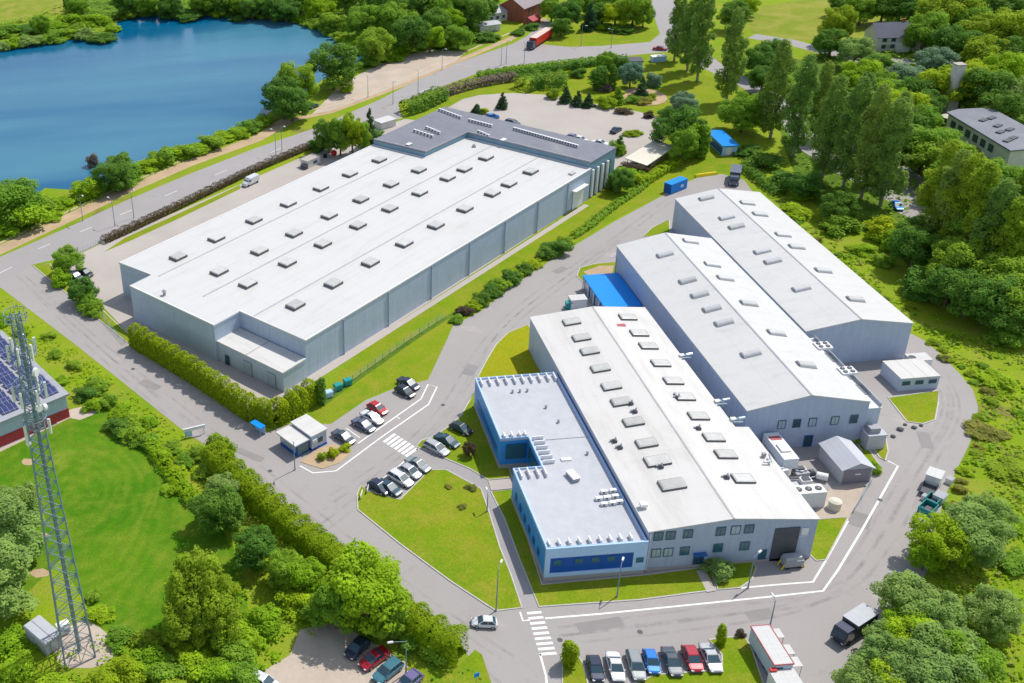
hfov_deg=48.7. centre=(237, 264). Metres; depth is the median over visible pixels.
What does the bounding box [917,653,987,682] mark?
broadleaf tree
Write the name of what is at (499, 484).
garden path
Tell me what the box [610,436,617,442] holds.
roof vent
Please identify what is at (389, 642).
street lamp
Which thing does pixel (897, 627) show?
broadleaf tree
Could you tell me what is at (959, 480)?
shrub
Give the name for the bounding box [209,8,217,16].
shrub
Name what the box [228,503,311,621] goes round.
weeds
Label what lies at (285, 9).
broadleaf tree
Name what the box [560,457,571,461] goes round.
roof hatch
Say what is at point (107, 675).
shrub
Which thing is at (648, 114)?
shrub
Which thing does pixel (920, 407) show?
lawn island
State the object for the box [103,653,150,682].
shrub
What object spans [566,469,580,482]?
roof housing
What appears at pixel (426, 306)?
wall foot path
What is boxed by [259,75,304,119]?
broadleaf tree
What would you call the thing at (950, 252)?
broadleaf tree
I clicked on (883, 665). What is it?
broadleaf tree
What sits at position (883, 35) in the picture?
villa
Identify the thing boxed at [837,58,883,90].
broadleaf tree
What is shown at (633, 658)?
parked car
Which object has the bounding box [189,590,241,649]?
broadleaf tree
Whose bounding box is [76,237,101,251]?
sliding gate
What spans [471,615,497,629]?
driving car
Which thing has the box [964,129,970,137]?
window
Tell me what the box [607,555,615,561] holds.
window
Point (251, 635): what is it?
shrub
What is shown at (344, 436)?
parked car
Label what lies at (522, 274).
shrub
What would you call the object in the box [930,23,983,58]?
broadleaf tree
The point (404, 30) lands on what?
broadleaf tree
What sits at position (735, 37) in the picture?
poplar tree
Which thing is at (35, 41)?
shrub
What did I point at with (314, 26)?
shrub
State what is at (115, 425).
shrub
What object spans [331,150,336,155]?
car
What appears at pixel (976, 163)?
poplar tree
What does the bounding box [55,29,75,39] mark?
shrub
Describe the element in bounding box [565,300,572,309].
waste bin
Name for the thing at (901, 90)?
broadleaf tree
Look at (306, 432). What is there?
gatehouse
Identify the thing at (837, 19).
broadleaf tree
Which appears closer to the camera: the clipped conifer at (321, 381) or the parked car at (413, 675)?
the parked car at (413, 675)
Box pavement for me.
[428,452,537,608]
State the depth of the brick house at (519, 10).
453.07 m
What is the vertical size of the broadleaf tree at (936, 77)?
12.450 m
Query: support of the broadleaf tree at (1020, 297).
on the woodland floor
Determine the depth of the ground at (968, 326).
224.63 m
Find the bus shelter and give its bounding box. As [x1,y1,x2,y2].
[250,420,265,435]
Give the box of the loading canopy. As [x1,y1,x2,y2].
[582,273,641,306]
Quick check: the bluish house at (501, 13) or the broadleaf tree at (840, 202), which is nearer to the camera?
the broadleaf tree at (840, 202)
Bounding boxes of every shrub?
[0,24,17,38]
[0,41,13,50]
[0,199,51,236]
[0,313,9,326]
[0,622,24,654]
[0,649,36,682]
[2,37,27,47]
[8,23,42,33]
[14,325,32,334]
[16,193,57,221]
[17,34,38,47]
[22,668,70,682]
[29,642,40,649]
[30,34,53,44]
[38,29,67,44]
[39,331,57,340]
[42,209,62,221]
[47,347,62,358]
[48,19,71,29]
[49,195,75,209]
[50,265,71,288]
[54,374,69,385]
[55,12,82,25]
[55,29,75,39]
[64,22,85,37]
[66,359,82,369]
[69,175,104,202]
[71,386,97,402]
[74,27,99,39]
[74,289,104,312]
[77,13,107,25]
[80,299,103,317]
[80,664,125,682]
[81,397,102,412]
[81,603,115,623]
[85,153,98,168]
[85,374,110,396]
[85,588,101,604]
[86,15,112,26]
[86,32,117,42]
[99,392,119,410]
[100,416,130,438]
[103,24,121,32]
[103,625,137,653]
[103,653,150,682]
[105,151,132,163]
[107,178,138,190]
[107,401,133,417]
[110,14,125,19]
[117,421,142,443]
[119,12,137,19]
[122,412,138,420]
[128,627,169,654]
[128,645,167,678]
[129,162,142,179]
[129,431,159,452]
[134,157,163,172]
[139,9,148,16]
[140,416,159,428]
[145,9,155,16]
[145,146,177,168]
[146,653,186,682]
[149,446,172,462]
[156,674,193,682]
[159,8,204,22]
[160,437,184,455]
[160,480,179,496]
[168,463,187,479]
[171,146,192,159]
[173,453,194,467]
[174,144,200,159]
[174,642,211,680]
[184,444,204,461]
[186,142,211,155]
[189,656,235,682]
[192,463,213,479]
[196,133,224,148]
[202,7,212,16]
[203,432,237,464]
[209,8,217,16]
[212,10,229,17]
[214,130,236,142]
[219,639,256,664]
[222,658,259,682]
[223,9,241,17]
[225,126,250,138]
[225,619,265,656]
[228,14,245,21]
[234,119,264,132]
[239,602,283,640]
[254,113,273,126]
[274,587,316,621]
[292,15,304,22]
[297,604,333,628]
[299,17,309,25]
[303,18,318,26]
[308,21,324,29]
[308,139,324,153]
[316,452,326,460]
[321,27,344,35]
[326,447,340,457]
[329,31,346,37]
[333,79,354,92]
[334,34,349,44]
[337,443,350,452]
[342,40,356,45]
[343,33,361,44]
[358,54,381,66]
[370,129,384,139]
[374,46,406,62]
[394,43,414,56]
[397,622,431,651]
[414,637,446,667]
[431,40,452,49]
[444,483,452,489]
[448,313,464,324]
[455,305,475,316]
[456,503,466,510]
[460,26,479,33]
[464,299,482,309]
[464,484,476,492]
[472,292,490,306]
[473,31,501,41]
[480,108,489,114]
[480,282,504,297]
[485,277,512,290]
[501,268,522,285]
[509,267,525,277]
[510,28,525,35]
[513,262,533,274]
[518,23,540,30]
[521,258,543,268]
[535,244,558,258]
[540,240,574,257]
[545,88,559,100]
[556,234,575,246]
[568,68,586,78]
[593,95,619,108]
[594,23,607,29]
[599,83,612,91]
[604,182,621,189]
[605,23,635,34]
[606,90,625,97]
[608,140,625,156]
[614,107,633,114]
[614,166,645,183]
[616,161,638,171]
[622,130,637,136]
[624,95,644,103]
[631,129,643,135]
[631,162,651,173]
[634,173,647,185]
[636,97,652,103]
[643,110,654,117]
[646,71,662,87]
[646,93,657,100]
[699,556,735,582]
[731,143,759,156]
[735,628,746,637]
[741,149,788,168]
[769,169,792,189]
[780,201,814,220]
[783,185,816,200]
[818,213,862,236]
[834,251,842,256]
[845,243,878,256]
[862,215,897,238]
[867,253,895,267]
[869,228,896,250]
[870,460,880,466]
[872,466,882,474]
[899,265,942,301]
[904,304,914,310]
[925,338,941,346]
[936,348,948,353]
[936,354,951,362]
[942,501,950,509]
[951,484,968,494]
[955,465,975,476]
[955,477,969,484]
[962,419,1012,442]
[963,370,976,377]
[967,379,985,386]
[969,448,986,456]
[971,412,990,421]
[972,442,983,450]
[976,367,1018,393]
[977,362,989,369]
[979,386,998,395]
[981,325,1023,347]
[984,397,1000,406]
[986,455,1023,485]
[990,511,1023,534]
[997,546,1023,575]
[1011,409,1023,417]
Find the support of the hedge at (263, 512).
on the ground at (968, 326)
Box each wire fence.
[99,312,124,341]
[332,313,444,393]
[853,479,872,511]
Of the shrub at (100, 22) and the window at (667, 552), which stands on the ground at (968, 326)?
the shrub at (100, 22)
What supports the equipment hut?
on the gravel yard at (316, 658)
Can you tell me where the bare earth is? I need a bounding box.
[22,458,49,577]
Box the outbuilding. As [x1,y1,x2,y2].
[523,14,541,24]
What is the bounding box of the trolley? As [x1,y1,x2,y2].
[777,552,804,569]
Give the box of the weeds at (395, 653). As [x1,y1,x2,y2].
[354,613,483,682]
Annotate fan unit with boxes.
[812,341,832,349]
[836,366,857,375]
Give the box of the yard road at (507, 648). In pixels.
[1,174,977,682]
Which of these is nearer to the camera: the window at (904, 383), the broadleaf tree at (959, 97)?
the window at (904, 383)
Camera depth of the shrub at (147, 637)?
161.91 m
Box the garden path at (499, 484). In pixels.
[488,478,715,591]
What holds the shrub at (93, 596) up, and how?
on the mown field
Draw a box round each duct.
[679,352,692,359]
[714,398,729,405]
[730,416,745,423]
[761,452,771,462]
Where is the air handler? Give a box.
[762,432,798,469]
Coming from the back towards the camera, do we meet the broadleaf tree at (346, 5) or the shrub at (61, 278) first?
the broadleaf tree at (346, 5)
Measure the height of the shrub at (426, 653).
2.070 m
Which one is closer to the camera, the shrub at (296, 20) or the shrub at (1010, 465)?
the shrub at (1010, 465)
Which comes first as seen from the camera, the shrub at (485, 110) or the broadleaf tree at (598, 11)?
the shrub at (485, 110)
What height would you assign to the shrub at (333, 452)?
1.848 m
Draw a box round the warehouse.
[119,107,616,391]
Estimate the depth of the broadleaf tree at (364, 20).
436.18 m
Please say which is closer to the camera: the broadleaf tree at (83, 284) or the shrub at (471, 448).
the shrub at (471, 448)
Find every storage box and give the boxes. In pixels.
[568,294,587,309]
[904,352,932,365]
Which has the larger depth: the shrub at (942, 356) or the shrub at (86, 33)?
the shrub at (86, 33)
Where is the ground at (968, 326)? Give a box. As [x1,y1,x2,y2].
[0,0,1023,682]
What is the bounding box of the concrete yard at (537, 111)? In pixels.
[70,93,660,417]
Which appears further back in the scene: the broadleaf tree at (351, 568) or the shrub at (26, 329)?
the shrub at (26, 329)
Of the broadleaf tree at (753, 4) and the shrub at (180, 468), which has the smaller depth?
the shrub at (180, 468)
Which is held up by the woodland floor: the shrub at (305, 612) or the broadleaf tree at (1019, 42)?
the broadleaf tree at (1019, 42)
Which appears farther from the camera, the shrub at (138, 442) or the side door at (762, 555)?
the shrub at (138, 442)
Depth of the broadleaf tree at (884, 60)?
353.21 m
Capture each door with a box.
[51,639,57,651]
[225,355,229,365]
[243,360,251,376]
[267,372,275,388]
[298,442,307,455]
[572,188,583,209]
[585,281,587,292]
[590,288,592,301]
[664,183,670,193]
[692,556,703,564]
[726,148,731,154]
[757,549,766,559]
[769,527,800,560]
[802,435,813,446]
[842,468,871,482]
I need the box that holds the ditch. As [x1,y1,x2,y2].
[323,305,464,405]
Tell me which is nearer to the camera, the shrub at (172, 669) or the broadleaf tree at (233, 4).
the shrub at (172, 669)
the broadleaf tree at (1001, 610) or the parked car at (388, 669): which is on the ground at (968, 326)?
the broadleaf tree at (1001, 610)
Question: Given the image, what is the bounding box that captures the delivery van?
[242,173,259,186]
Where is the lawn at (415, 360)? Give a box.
[306,20,754,423]
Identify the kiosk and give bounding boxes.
[650,54,666,61]
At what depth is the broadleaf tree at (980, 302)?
219.32 m
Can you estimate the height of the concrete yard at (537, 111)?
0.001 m
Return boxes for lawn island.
[34,264,129,342]
[106,185,239,250]
[358,470,520,609]
[407,650,490,682]
[418,392,510,478]
[479,325,540,376]
[492,490,714,605]
[563,637,761,682]
[578,262,614,281]
[644,220,668,235]
[713,562,754,588]
[811,518,846,559]
[859,443,875,460]
[875,441,886,459]
[889,391,937,422]
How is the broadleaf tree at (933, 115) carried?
on the woodland floor
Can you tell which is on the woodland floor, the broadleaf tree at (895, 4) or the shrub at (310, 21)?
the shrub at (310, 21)
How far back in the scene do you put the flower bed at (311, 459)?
200.18 m
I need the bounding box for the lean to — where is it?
[810,335,881,427]
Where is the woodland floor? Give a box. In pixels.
[66,0,1023,321]
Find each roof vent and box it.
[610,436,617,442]
[615,443,622,449]
[630,407,637,413]
[656,462,663,468]
[693,424,701,429]
[721,472,729,479]
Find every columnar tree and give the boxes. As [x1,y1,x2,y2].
[570,60,581,70]
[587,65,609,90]
[607,64,618,89]
[685,123,700,158]
[694,118,710,157]
[695,124,712,158]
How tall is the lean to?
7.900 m
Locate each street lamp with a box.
[293,439,295,469]
[387,641,406,672]
[485,487,487,511]
[495,559,502,611]
[616,557,624,596]
[747,549,761,588]
[769,593,775,624]
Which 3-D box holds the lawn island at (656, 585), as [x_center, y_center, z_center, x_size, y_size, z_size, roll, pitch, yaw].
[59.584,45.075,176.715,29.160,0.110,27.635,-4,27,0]
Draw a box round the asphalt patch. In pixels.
[138,266,933,632]
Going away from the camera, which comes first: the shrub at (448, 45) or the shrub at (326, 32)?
the shrub at (448, 45)
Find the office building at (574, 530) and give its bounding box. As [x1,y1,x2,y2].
[474,372,648,580]
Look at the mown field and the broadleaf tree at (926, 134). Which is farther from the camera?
the broadleaf tree at (926, 134)
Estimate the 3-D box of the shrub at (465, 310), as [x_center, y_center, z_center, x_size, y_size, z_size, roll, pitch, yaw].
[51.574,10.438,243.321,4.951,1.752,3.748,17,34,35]
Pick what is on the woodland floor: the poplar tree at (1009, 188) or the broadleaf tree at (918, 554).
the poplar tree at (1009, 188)
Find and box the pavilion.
[623,57,643,65]
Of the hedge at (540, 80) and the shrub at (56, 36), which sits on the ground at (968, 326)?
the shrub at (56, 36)
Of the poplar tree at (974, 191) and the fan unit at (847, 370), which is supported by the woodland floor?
the poplar tree at (974, 191)
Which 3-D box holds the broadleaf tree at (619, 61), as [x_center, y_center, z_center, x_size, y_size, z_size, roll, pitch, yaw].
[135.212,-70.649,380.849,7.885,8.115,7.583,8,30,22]
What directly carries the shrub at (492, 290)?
on the lawn at (415, 360)
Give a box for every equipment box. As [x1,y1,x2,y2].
[55,618,70,635]
[779,465,788,476]
[788,476,801,481]
[790,469,809,476]
[794,465,806,471]
[798,476,812,484]
[808,469,815,477]
[816,471,828,481]
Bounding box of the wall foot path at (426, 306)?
[295,204,588,389]
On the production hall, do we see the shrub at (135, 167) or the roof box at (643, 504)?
the roof box at (643, 504)
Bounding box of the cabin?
[300,153,319,169]
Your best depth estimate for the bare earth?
178.96 m
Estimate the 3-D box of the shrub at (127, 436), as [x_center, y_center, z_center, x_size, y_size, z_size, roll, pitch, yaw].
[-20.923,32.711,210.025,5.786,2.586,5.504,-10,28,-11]
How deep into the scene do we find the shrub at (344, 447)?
201.67 m
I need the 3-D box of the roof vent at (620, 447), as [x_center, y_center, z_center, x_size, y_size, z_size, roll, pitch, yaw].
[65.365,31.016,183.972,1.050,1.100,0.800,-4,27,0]
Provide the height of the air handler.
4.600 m
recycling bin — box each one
[324,388,332,398]
[333,382,342,391]
[342,377,351,386]
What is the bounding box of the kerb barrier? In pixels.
[694,171,717,177]
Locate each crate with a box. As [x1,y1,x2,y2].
[932,489,948,504]
[944,475,954,484]
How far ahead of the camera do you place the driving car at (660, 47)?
405.29 m
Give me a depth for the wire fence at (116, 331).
247.34 m
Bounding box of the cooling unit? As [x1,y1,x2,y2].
[795,484,826,507]
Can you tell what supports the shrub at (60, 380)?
on the ground at (968, 326)
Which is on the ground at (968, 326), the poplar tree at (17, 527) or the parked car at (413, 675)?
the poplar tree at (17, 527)
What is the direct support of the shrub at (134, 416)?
on the ground at (968, 326)
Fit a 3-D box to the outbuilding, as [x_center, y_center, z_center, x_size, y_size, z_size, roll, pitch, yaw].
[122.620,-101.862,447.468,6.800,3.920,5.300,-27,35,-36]
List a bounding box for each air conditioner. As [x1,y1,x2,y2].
[595,496,602,500]
[600,489,607,493]
[600,501,607,506]
[603,495,610,499]
[609,488,616,492]
[609,500,616,505]
[611,493,618,498]
[616,499,623,503]
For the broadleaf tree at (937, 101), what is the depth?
321.26 m
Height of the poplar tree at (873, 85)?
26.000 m
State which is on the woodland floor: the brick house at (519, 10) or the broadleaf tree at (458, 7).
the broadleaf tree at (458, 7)
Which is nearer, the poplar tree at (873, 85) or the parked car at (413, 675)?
the parked car at (413, 675)
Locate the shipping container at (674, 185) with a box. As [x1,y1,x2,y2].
[663,176,687,193]
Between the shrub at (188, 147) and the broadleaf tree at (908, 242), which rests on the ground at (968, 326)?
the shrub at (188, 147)
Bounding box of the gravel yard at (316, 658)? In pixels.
[0,50,865,682]
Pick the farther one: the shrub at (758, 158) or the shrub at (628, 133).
the shrub at (628, 133)
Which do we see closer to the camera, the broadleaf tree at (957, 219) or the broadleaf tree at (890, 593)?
the broadleaf tree at (890, 593)
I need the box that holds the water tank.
[827,497,842,511]
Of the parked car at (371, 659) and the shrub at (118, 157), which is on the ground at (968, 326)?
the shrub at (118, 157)
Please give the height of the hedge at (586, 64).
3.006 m
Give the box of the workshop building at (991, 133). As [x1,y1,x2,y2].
[945,108,1023,166]
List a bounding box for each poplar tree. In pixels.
[0,493,46,568]
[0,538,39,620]
[664,0,690,60]
[676,0,701,70]
[686,0,716,80]
[714,7,750,98]
[757,38,798,138]
[780,51,822,156]
[807,61,836,137]
[809,74,850,178]
[831,73,874,188]
[844,70,880,148]
[846,83,893,198]
[868,96,914,206]
[881,89,917,166]
[913,139,963,225]
[921,149,975,236]
[935,151,989,240]
[949,158,1008,242]
[969,177,1021,253]
[986,195,1023,273]
[1007,168,1023,215]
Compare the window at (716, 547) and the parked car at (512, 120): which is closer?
the window at (716, 547)
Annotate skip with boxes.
[917,499,938,517]
[924,492,940,504]
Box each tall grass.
[0,603,315,682]
[1,297,207,494]
[770,193,1023,682]
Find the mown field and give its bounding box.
[0,405,249,639]
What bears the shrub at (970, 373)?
on the ground at (968, 326)
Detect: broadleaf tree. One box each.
[0,176,43,225]
[0,480,44,528]
[28,14,50,34]
[51,243,85,271]
[62,0,88,9]
[66,0,90,13]
[67,276,99,301]
[88,159,134,191]
[107,0,137,13]
[133,0,159,12]
[157,0,183,16]
[159,593,212,649]
[162,544,232,638]
[186,484,245,534]
[188,0,216,10]
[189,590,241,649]
[205,471,240,493]
[208,0,229,12]
[208,576,242,614]
[223,0,241,12]
[231,524,277,571]
[238,0,262,19]
[254,0,275,18]
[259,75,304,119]
[264,547,305,592]
[266,0,302,21]
[270,90,313,120]
[276,60,319,95]
[284,553,326,597]
[292,0,305,13]
[303,0,342,19]
[305,41,363,89]
[309,584,356,634]
[312,118,339,152]
[317,12,348,30]
[321,537,413,634]
[326,117,351,155]
[329,0,366,15]
[340,111,365,153]
[344,3,386,32]
[353,121,372,149]
[355,25,396,63]
[365,0,405,15]
[367,587,409,639]
[374,1,418,35]
[390,15,431,53]
[402,0,436,16]
[415,23,446,52]
[421,6,451,34]
[422,0,457,16]
[440,7,465,27]
[443,24,474,49]
[445,0,473,11]
[455,0,491,27]
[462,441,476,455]
[475,0,499,19]
[539,0,562,22]
[549,17,573,36]
[551,0,582,24]
[565,0,594,13]
[592,1,615,23]
[593,0,620,7]
[595,50,617,72]
[601,2,632,25]
[606,168,634,192]
[611,55,630,75]
[615,0,652,26]
[618,61,643,87]
[634,4,655,27]
[648,104,702,150]
[668,90,698,110]
[668,126,699,162]
[716,0,753,24]
[716,90,768,132]
[739,0,762,13]
[739,44,776,69]
[744,64,769,91]
[755,38,784,52]
[761,75,793,93]
[786,172,827,197]
[810,27,852,56]
[816,4,858,41]
[818,190,861,218]
[828,0,855,12]
[829,653,899,682]
[836,36,878,62]
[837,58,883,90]
[844,0,880,24]
[852,630,915,677]
[862,0,904,22]
[862,54,896,70]
[862,617,906,639]
[863,653,915,682]
[866,69,901,90]
[866,569,944,619]
[875,80,908,104]
[878,79,922,94]
[881,602,926,638]
[881,616,941,664]
[882,90,934,118]
[884,637,959,682]
[885,225,942,269]
[886,62,925,79]
[888,215,936,247]
[893,0,916,16]
[893,0,932,21]
[898,124,963,172]
[899,75,938,105]
[899,586,967,630]
[901,10,951,51]
[904,136,977,167]
[905,510,976,568]
[906,543,945,572]
[907,620,981,663]
[912,45,961,70]
[912,102,945,129]
[912,113,931,132]
[913,263,978,306]
[914,0,988,33]
[917,66,951,96]
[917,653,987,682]
[918,87,947,113]
[922,236,986,278]
[923,151,986,182]
[929,62,991,108]
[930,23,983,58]
[930,499,1011,567]
[935,629,1007,682]
[936,269,994,317]
[938,212,1005,242]
[952,6,993,40]
[954,272,1023,323]
[954,666,1004,682]
[955,491,1023,540]
[957,7,1023,52]
[957,66,1015,106]
[958,33,1023,64]
[961,582,1023,641]
[965,57,997,71]
[969,248,1023,292]
[974,89,1023,121]
[975,160,1013,181]
[977,228,1023,261]
[980,51,1023,89]
[980,303,1023,338]
[985,0,1023,14]
[987,157,1023,182]
[988,75,1023,115]
[992,271,1023,319]
[993,35,1023,57]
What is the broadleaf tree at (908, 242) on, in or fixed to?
on the woodland floor
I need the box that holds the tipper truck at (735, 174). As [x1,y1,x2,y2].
[728,164,741,185]
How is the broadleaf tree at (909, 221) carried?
on the woodland floor
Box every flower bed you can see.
[300,444,351,468]
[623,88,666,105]
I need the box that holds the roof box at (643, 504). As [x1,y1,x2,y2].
[639,501,647,507]
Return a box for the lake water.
[0,15,365,192]
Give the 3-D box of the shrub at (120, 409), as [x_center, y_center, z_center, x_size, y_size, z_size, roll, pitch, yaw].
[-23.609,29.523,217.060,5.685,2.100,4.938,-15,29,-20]
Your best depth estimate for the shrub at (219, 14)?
492.13 m
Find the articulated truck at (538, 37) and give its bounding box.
[526,27,551,49]
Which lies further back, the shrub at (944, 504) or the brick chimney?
the brick chimney
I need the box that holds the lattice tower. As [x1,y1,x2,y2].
[3,304,95,665]
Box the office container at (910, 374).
[880,358,940,390]
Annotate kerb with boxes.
[33,221,938,682]
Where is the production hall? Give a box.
[528,306,819,570]
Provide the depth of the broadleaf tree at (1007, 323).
216.66 m
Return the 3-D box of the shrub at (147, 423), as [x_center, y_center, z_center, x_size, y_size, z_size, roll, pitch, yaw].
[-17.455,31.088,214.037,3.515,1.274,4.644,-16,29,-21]
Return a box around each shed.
[374,115,395,129]
[818,436,875,483]
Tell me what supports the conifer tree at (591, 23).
on the lawn at (415, 360)
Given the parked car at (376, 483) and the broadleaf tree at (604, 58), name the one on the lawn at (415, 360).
the broadleaf tree at (604, 58)
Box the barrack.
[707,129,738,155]
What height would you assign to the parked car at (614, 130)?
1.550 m
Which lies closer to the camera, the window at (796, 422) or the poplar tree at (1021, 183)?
the window at (796, 422)
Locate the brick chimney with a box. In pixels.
[942,62,967,113]
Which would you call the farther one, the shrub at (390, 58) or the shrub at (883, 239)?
the shrub at (390, 58)
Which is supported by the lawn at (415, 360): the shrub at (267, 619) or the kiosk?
the kiosk
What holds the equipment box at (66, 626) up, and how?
on the gravel yard at (316, 658)
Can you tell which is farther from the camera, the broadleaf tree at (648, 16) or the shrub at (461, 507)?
the broadleaf tree at (648, 16)
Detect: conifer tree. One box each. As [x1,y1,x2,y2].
[363,108,376,146]
[469,104,482,114]
[495,92,507,110]
[558,86,572,104]
[570,90,583,107]
[580,2,598,31]
[581,93,595,108]
[612,87,625,105]
[617,135,626,154]
[633,76,648,97]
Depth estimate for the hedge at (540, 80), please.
374.46 m
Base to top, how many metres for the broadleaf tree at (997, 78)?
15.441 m
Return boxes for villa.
[863,18,920,51]
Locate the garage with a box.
[476,20,501,32]
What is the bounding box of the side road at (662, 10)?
[652,0,930,217]
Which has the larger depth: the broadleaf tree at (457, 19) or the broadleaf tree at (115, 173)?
the broadleaf tree at (457, 19)
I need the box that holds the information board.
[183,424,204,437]
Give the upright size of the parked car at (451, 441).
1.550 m
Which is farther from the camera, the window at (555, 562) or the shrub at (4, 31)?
the shrub at (4, 31)
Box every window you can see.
[281,437,295,452]
[477,399,496,450]
[553,560,561,565]
[575,558,583,563]
[591,557,599,562]
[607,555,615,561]
[636,557,643,562]
[651,548,660,557]
[653,532,663,540]
[663,548,673,556]
[665,531,675,539]
[679,546,689,555]
[683,529,693,538]
[712,543,723,552]
[715,527,726,535]
[730,525,740,534]
[739,541,749,550]
[744,524,754,533]
[777,420,786,428]
[792,419,801,427]
[808,418,816,426]
[830,416,839,424]
[849,414,858,423]
[902,381,910,385]
[915,380,923,384]
[928,379,936,383]
[950,120,955,128]
[958,125,962,132]
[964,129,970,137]
[972,134,977,142]
[979,138,985,147]
[987,143,993,152]
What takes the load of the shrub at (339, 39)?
on the woodland floor
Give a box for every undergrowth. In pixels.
[0,0,502,55]
[778,42,1023,322]
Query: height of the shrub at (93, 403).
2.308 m
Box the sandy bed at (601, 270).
[583,266,613,274]
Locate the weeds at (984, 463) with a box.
[769,193,1023,664]
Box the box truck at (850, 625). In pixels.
[830,602,879,645]
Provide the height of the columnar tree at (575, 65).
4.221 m
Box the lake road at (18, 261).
[0,0,674,287]
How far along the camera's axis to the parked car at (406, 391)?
216.26 m
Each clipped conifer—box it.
[315,376,327,404]
[559,639,579,667]
[715,623,727,646]
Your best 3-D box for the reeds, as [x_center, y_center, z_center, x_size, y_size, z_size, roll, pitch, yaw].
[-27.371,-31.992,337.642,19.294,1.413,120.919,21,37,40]
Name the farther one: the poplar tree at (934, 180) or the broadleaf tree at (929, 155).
the broadleaf tree at (929, 155)
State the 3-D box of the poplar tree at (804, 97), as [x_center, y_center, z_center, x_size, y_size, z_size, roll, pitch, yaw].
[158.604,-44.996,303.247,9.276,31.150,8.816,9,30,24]
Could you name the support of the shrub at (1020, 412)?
on the ground at (968, 326)
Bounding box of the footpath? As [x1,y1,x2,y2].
[0,32,510,243]
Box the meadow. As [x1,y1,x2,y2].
[0,0,890,40]
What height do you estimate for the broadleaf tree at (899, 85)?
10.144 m
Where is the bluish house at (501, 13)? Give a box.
[480,4,507,21]
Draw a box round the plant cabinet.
[860,424,887,449]
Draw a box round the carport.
[625,140,672,166]
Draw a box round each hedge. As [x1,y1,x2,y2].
[101,141,311,243]
[116,413,198,505]
[126,322,319,427]
[200,441,468,667]
[399,86,448,115]
[436,71,517,95]
[476,56,597,75]
[479,53,627,81]
[514,68,567,92]
[569,180,650,238]
[642,157,682,184]
[741,163,785,195]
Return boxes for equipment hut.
[23,615,61,655]
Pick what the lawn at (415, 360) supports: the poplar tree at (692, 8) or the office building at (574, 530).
the poplar tree at (692, 8)
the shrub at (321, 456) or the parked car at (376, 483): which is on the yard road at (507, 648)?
the parked car at (376, 483)
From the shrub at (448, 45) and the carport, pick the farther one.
the shrub at (448, 45)
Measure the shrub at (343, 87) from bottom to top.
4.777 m
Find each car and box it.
[69,270,82,279]
[76,268,93,276]
[249,668,277,682]
[330,428,355,444]
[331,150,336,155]
[343,635,370,660]
[351,417,375,432]
[358,645,390,671]
[359,409,383,425]
[366,400,388,415]
[367,477,388,495]
[371,655,404,682]
[380,477,402,496]
[386,467,414,487]
[394,383,415,398]
[396,376,420,390]
[397,462,421,479]
[397,668,423,682]
[404,455,431,473]
[422,437,449,456]
[433,432,460,448]
[449,420,472,435]
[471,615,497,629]
[485,113,499,118]
[505,118,520,123]
[575,135,586,139]
[585,655,605,682]
[592,139,608,144]
[605,651,625,682]
[609,126,621,133]
[625,649,646,681]
[641,648,660,674]
[653,45,666,50]
[660,646,682,676]
[680,644,703,672]
[698,642,722,673]
[890,200,903,210]
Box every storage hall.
[614,232,871,447]
[672,188,913,362]
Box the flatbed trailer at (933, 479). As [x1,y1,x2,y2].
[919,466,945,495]
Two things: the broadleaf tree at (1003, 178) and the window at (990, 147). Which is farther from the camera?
the window at (990, 147)
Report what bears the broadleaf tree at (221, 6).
on the ground at (968, 326)
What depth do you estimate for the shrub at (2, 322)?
252.96 m
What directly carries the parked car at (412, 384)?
on the yard road at (507, 648)
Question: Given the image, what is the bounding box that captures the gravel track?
[0,18,547,253]
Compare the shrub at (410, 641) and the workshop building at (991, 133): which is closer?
the shrub at (410, 641)
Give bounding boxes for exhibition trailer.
[748,624,802,676]
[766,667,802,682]
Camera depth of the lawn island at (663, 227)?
273.91 m
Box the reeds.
[10,115,281,239]
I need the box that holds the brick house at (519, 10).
[500,0,542,22]
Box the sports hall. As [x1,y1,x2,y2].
[0,330,69,446]
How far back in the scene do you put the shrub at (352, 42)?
433.16 m
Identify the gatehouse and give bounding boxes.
[276,414,327,456]
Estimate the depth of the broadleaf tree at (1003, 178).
263.30 m
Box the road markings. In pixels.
[0,88,898,682]
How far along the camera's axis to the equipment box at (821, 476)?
185.16 m

